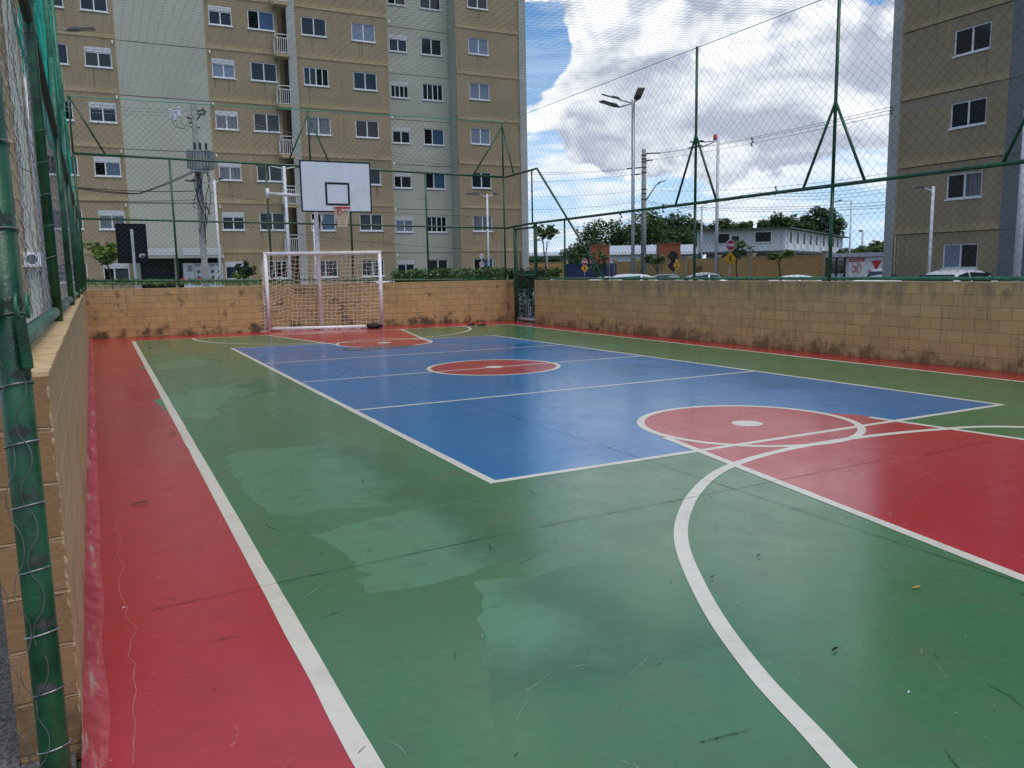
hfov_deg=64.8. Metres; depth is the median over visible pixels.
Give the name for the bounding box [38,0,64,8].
window
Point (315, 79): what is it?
window
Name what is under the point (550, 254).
factory hall
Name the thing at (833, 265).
glass door
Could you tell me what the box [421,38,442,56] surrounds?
window
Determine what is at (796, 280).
parked car
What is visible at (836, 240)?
window
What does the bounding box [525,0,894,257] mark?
sky
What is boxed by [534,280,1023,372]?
block wall
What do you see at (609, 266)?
door
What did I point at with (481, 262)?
traffic sign
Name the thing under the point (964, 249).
window
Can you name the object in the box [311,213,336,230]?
window
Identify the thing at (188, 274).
service door
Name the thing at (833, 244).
window
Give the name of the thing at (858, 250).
tree
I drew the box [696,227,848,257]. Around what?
office house
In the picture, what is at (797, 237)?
window
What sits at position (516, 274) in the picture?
gate
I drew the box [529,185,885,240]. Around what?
overhead wire
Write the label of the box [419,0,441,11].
window
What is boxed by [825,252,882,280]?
market cabin
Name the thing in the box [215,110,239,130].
window
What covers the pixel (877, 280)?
parked car
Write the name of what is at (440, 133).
window
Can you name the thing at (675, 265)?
traffic sign
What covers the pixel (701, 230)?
street lamp
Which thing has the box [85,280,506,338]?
block wall
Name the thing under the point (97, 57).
window
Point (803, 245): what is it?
window
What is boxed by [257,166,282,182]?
window
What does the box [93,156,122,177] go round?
window
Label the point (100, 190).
overhead wire
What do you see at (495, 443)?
blue paint
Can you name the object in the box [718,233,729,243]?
window
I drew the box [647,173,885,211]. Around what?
overhead wire
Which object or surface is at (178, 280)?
chain link fence
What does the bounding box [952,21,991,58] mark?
window
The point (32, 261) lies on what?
air conditioner
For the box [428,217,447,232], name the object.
window
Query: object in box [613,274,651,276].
parked car
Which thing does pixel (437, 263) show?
window
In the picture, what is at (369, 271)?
window
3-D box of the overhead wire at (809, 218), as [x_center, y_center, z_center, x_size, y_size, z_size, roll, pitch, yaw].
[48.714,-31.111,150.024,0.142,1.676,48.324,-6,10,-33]
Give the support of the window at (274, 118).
in the apartment building at (277, 153)
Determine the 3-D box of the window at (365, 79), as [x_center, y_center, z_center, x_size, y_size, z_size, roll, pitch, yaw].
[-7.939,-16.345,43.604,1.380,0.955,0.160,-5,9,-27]
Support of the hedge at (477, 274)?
on the pavement
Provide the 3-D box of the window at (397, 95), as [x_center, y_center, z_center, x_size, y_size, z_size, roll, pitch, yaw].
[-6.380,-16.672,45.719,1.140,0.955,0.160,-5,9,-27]
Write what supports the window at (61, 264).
in the apartment building at (277, 153)
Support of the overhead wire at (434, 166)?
attached to the utility pole at (643, 205)
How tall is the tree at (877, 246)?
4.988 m
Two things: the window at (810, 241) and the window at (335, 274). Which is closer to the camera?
the window at (335, 274)
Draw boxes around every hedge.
[390,266,509,281]
[484,267,552,317]
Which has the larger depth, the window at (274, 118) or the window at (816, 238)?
the window at (816, 238)
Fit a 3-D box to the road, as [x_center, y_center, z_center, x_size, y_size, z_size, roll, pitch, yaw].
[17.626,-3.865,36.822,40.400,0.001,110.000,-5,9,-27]
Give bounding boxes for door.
[183,263,194,286]
[607,265,610,276]
[611,265,615,276]
[827,261,835,280]
[837,261,843,280]
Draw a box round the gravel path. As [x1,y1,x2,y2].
[0,580,76,767]
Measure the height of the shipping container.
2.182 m
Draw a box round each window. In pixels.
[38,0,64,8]
[47,154,79,175]
[53,209,84,229]
[58,43,69,65]
[58,263,87,283]
[64,100,74,120]
[79,0,108,13]
[84,46,111,68]
[89,102,117,123]
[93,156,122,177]
[98,210,124,229]
[103,263,129,282]
[208,5,232,27]
[211,58,235,79]
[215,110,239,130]
[218,163,242,180]
[222,212,245,230]
[225,261,247,278]
[247,10,275,31]
[250,62,277,82]
[253,113,280,132]
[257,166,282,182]
[259,212,285,230]
[262,261,288,278]
[301,16,327,37]
[303,67,329,87]
[306,117,331,135]
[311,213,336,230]
[313,260,338,277]
[351,22,375,43]
[353,71,377,91]
[355,120,378,138]
[359,214,383,231]
[362,260,385,276]
[370,168,381,185]
[387,0,406,6]
[389,34,407,52]
[390,80,408,98]
[392,126,410,144]
[394,172,412,188]
[395,216,413,232]
[397,260,414,274]
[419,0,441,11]
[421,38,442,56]
[422,83,443,101]
[424,128,444,145]
[426,174,446,189]
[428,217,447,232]
[429,259,447,274]
[467,0,488,10]
[468,37,489,56]
[469,83,490,100]
[470,128,489,145]
[471,172,492,188]
[472,216,493,231]
[474,259,492,271]
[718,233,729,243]
[731,235,739,244]
[754,231,771,242]
[788,230,792,249]
[795,231,799,250]
[801,232,806,250]
[808,233,812,250]
[814,234,818,251]
[821,235,825,250]
[826,236,828,250]
[832,237,834,252]
[835,237,839,252]
[940,243,977,269]
[944,171,982,200]
[948,97,986,130]
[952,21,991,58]
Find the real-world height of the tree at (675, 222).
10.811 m
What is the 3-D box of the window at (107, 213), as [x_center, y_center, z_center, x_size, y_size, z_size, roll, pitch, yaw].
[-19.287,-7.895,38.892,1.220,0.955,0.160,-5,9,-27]
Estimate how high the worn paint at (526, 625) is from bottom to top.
0.001 m
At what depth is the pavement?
33.92 m
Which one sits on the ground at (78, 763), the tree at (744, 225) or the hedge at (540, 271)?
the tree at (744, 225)
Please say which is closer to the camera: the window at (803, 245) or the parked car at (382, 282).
the parked car at (382, 282)
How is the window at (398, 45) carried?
in the apartment building at (277, 153)
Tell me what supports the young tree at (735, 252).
on the road
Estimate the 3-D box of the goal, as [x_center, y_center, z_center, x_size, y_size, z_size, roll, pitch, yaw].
[-5.529,-2.676,23.192,3.577,2.246,0.300,-2,8,-8]
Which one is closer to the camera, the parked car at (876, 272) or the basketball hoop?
the basketball hoop
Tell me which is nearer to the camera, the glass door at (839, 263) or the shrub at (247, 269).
the shrub at (247, 269)
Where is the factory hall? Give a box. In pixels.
[529,252,562,261]
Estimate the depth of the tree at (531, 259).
139.86 m
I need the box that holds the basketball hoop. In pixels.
[265,159,371,329]
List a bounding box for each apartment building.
[0,0,528,314]
[882,0,1023,281]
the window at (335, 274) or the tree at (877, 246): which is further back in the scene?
the tree at (877, 246)
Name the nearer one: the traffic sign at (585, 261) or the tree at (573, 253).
the traffic sign at (585, 261)
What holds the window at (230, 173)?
in the apartment building at (277, 153)
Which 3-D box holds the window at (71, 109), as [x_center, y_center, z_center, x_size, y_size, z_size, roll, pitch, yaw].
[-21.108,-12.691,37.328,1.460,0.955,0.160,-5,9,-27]
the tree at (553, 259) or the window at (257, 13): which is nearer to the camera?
the window at (257, 13)
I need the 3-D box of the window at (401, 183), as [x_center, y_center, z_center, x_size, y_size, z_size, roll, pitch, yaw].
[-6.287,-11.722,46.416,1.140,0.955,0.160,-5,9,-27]
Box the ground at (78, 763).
[20,320,534,767]
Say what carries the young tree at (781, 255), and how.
on the road
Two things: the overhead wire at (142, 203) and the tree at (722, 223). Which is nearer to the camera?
the overhead wire at (142, 203)
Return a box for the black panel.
[115,223,148,288]
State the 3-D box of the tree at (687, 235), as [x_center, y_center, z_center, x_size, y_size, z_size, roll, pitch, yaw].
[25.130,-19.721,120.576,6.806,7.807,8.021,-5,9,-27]
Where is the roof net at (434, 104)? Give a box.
[55,0,808,123]
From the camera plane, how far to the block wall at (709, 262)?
63.28 m
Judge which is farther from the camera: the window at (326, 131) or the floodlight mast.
the floodlight mast
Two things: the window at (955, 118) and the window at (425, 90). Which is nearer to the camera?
the window at (955, 118)
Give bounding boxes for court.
[92,321,1023,767]
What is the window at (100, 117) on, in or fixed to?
in the apartment building at (277, 153)
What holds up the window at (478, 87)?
in the apartment building at (277, 153)
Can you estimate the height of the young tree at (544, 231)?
3.464 m
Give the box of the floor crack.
[113,505,137,763]
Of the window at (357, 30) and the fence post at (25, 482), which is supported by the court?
the fence post at (25, 482)
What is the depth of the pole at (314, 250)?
30.82 m
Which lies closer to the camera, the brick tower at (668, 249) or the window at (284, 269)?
the window at (284, 269)
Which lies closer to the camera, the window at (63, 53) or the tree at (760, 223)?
the window at (63, 53)
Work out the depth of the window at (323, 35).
42.08 m
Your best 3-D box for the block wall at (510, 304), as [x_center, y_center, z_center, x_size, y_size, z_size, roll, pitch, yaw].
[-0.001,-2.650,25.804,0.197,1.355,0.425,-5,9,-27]
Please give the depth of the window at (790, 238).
91.86 m
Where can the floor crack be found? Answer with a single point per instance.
(129, 648)
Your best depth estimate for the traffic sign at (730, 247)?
38.83 m
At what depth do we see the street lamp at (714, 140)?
46.43 m
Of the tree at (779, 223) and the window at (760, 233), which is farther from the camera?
the tree at (779, 223)
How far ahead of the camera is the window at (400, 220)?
46.76 m
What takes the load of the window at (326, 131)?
in the apartment building at (277, 153)
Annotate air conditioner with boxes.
[22,253,45,266]
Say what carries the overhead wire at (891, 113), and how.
attached to the utility pole at (643, 205)
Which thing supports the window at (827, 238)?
in the office house at (755, 231)
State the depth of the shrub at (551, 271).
23.83 m
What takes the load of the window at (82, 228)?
in the apartment building at (277, 153)
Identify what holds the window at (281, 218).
in the apartment building at (277, 153)
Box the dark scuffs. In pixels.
[146,346,1023,767]
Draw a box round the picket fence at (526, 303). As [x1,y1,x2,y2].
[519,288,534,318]
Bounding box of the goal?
[259,251,383,331]
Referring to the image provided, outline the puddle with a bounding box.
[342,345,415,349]
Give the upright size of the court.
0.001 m
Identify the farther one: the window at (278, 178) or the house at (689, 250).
the house at (689, 250)
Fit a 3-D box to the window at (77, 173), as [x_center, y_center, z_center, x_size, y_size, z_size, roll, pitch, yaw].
[-21.062,-10.216,37.677,1.460,0.955,0.160,-5,9,-27]
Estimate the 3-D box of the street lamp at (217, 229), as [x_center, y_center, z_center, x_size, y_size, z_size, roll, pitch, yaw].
[-13.442,-6.175,36.047,1.857,5.957,0.894,3,9,27]
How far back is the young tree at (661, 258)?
43.89 m
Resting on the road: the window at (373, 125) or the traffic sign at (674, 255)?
the traffic sign at (674, 255)
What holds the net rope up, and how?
attached to the chain link fence at (178, 280)
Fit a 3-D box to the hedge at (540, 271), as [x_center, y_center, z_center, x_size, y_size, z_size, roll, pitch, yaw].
[0.127,-3.133,27.714,0.549,1.756,4.872,-5,9,-27]
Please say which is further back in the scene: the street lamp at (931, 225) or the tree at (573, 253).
the tree at (573, 253)
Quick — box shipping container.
[566,263,615,279]
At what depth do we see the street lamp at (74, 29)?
26.65 m
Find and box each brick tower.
[589,245,609,262]
[656,243,680,259]
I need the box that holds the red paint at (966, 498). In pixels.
[271,329,1023,574]
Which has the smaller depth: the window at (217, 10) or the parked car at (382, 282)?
the parked car at (382, 282)
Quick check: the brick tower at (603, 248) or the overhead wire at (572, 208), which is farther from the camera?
the brick tower at (603, 248)
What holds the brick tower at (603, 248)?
on the ground at (78, 763)
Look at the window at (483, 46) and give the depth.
46.30 m
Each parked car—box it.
[366,281,393,282]
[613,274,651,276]
[652,274,680,276]
[687,272,729,280]
[768,275,823,280]
[854,280,900,280]
[866,269,881,276]
[915,269,998,281]
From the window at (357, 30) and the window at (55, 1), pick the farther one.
the window at (357, 30)
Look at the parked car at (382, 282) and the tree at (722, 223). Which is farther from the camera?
the tree at (722, 223)
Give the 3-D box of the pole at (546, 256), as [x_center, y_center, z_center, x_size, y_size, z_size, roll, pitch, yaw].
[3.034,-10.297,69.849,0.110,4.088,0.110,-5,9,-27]
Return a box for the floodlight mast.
[859,230,863,245]
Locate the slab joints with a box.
[156,355,1014,608]
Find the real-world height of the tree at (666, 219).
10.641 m
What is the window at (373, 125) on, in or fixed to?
in the apartment building at (277, 153)
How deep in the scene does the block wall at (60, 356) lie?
2.77 m
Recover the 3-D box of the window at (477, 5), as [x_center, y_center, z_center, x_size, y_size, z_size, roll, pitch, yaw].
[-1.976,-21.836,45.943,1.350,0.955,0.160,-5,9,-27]
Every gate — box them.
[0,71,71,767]
[513,226,535,320]
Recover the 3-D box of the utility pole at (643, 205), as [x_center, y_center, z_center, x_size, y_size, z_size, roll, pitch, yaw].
[9.693,-11.695,57.991,2.610,9.916,1.460,-2,8,-6]
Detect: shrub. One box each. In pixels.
[231,271,244,285]
[234,259,256,285]
[545,267,562,279]
[696,264,702,272]
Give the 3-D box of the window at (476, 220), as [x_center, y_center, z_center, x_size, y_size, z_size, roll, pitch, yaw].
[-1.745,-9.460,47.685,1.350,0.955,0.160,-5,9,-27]
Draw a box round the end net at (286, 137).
[71,97,500,170]
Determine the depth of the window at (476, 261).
48.05 m
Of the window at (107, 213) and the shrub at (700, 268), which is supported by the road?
the shrub at (700, 268)
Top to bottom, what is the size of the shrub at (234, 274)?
1.861 m
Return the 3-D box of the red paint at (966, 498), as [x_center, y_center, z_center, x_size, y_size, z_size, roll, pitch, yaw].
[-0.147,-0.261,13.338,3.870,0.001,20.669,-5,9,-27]
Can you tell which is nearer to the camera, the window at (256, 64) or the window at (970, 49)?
the window at (970, 49)
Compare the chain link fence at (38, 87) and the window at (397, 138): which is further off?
the window at (397, 138)
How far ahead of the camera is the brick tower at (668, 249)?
97.61 m
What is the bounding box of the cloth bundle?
[366,323,382,328]
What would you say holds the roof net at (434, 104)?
hanging from the net rope
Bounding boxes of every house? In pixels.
[610,245,655,262]
[680,244,697,258]
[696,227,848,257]
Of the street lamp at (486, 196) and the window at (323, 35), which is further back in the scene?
the window at (323, 35)
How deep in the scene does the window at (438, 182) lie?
47.36 m
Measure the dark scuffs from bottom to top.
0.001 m
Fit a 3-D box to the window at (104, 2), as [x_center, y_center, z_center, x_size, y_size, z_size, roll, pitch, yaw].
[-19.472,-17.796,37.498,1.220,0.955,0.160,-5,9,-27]
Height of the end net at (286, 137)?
1.557 m
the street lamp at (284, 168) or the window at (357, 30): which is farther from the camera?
the window at (357, 30)
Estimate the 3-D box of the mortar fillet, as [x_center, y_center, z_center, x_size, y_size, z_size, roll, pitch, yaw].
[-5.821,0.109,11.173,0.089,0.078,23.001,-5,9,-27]
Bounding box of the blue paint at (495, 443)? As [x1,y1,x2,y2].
[234,336,995,479]
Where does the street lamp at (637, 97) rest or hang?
on the road
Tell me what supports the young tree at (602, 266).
on the road
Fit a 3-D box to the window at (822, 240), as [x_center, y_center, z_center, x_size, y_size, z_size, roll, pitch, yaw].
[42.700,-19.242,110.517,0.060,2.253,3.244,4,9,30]
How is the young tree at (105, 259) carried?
on the pavement
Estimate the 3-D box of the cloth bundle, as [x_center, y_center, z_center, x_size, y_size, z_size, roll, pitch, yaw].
[-4.003,-1.688,23.436,0.319,0.150,0.426,4,10,33]
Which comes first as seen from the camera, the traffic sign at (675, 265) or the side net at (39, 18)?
the side net at (39, 18)
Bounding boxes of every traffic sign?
[479,253,484,266]
[581,258,588,279]
[667,251,677,273]
[673,259,679,274]
[724,240,736,276]
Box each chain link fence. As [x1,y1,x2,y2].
[0,0,85,344]
[67,94,513,289]
[504,0,1023,280]
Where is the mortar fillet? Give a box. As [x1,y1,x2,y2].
[81,337,109,767]
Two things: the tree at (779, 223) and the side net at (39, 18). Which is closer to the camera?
the side net at (39, 18)
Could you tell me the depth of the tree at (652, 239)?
127.98 m
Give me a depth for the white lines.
4.73 m
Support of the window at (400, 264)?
in the apartment building at (277, 153)
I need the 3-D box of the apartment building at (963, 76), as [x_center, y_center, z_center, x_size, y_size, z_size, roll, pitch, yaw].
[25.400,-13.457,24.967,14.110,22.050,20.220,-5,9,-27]
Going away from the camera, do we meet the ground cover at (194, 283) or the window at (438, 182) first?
the ground cover at (194, 283)
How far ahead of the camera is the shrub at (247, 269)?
37.93 m
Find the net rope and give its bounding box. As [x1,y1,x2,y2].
[68,0,820,122]
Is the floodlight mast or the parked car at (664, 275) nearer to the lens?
the parked car at (664, 275)
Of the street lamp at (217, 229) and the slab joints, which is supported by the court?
the slab joints
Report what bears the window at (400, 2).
in the apartment building at (277, 153)
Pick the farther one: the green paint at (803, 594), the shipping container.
the shipping container
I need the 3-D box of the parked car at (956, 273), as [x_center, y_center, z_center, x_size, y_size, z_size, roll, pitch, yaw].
[13.940,-2.859,25.100,3.810,1.430,1.901,-5,9,-27]
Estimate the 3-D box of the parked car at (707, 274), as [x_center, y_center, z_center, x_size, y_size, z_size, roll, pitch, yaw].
[8.228,-4.140,35.066,3.701,1.401,1.832,-1,8,3]
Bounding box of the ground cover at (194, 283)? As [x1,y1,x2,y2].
[86,276,296,287]
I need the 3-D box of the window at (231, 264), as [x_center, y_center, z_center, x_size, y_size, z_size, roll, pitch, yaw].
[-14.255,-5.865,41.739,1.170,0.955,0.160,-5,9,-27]
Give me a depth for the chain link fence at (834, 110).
14.97 m
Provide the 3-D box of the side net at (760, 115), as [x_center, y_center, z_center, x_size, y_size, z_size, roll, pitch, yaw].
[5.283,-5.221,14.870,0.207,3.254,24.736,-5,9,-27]
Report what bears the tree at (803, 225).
on the ground at (78, 763)
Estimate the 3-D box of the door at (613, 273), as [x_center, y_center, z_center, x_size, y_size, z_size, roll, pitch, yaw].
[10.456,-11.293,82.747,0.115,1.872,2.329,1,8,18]
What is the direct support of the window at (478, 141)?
in the apartment building at (277, 153)
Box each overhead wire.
[18,166,191,193]
[29,97,189,115]
[75,199,196,203]
[207,111,451,165]
[209,192,489,250]
[326,149,626,181]
[422,190,639,209]
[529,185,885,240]
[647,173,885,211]
[653,72,1023,159]
[707,205,881,223]
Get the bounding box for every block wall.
[0,291,88,764]
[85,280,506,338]
[506,280,517,320]
[529,260,567,279]
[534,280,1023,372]
[613,251,832,280]
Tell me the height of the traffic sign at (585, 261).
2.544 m
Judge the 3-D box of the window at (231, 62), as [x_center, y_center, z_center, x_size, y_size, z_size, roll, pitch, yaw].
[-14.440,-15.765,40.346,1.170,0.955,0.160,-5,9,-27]
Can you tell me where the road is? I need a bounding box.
[519,307,534,321]
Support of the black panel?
on the pavement
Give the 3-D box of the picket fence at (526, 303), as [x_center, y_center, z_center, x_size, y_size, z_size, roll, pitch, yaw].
[0.465,-2.704,27.040,0.050,1.000,3.400,-5,9,-27]
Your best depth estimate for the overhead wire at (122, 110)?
33.59 m
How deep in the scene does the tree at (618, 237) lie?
122.37 m
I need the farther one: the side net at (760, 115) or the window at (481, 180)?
the window at (481, 180)
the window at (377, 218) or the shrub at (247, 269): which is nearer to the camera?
the shrub at (247, 269)
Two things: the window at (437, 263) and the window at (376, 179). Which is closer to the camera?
the window at (376, 179)
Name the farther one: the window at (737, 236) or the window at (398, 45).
the window at (737, 236)
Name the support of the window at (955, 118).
in the apartment building at (963, 76)
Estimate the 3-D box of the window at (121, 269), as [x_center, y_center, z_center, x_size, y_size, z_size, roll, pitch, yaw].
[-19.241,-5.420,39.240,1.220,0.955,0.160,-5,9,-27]
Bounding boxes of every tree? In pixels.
[83,242,117,288]
[529,256,542,262]
[531,224,559,268]
[540,257,561,261]
[559,239,603,263]
[574,218,640,245]
[590,249,609,276]
[623,209,667,244]
[643,254,667,274]
[654,214,676,237]
[655,226,703,258]
[667,209,705,241]
[699,218,735,237]
[726,237,754,280]
[731,221,752,227]
[748,219,768,227]
[764,211,794,226]
[765,249,795,276]
[790,214,814,229]
[798,205,847,235]
[836,247,872,252]
[855,240,883,251]
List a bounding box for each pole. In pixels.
[168,102,215,286]
[312,220,316,283]
[546,241,547,268]
[627,149,665,274]
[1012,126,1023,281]
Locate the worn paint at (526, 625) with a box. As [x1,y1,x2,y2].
[141,358,669,678]
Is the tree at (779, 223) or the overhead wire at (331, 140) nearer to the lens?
the overhead wire at (331, 140)
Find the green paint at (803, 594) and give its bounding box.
[135,324,1023,767]
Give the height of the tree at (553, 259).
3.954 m
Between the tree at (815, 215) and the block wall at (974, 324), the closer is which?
the block wall at (974, 324)
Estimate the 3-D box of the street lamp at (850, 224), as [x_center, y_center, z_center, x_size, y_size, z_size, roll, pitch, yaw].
[24.610,-10.533,60.231,0.551,6.439,1.547,-5,9,-27]
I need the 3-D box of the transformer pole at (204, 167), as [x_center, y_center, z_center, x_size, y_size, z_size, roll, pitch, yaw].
[-13.724,-7.697,35.653,2.103,9.090,1.443,5,10,39]
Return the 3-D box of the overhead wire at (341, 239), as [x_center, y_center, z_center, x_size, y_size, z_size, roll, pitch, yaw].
[-6.304,-8.454,43.234,19.725,2.730,1.102,-8,11,-41]
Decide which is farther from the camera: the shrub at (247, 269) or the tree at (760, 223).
the tree at (760, 223)
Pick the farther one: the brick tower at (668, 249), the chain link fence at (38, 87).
the brick tower at (668, 249)
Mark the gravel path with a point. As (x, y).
(10, 755)
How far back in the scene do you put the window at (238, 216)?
41.40 m
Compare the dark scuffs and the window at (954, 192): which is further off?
the window at (954, 192)
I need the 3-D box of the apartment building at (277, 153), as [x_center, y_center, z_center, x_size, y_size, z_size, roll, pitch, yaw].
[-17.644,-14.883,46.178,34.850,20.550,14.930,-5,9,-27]
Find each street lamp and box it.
[17,17,95,309]
[185,177,223,286]
[256,165,298,284]
[466,192,498,266]
[599,87,644,273]
[688,134,719,273]
[700,203,707,257]
[834,199,852,252]
[914,184,934,272]
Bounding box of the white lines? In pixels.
[132,324,1023,767]
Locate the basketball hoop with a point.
(339, 187)
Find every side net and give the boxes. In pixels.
[10,0,74,194]
[501,0,1023,224]

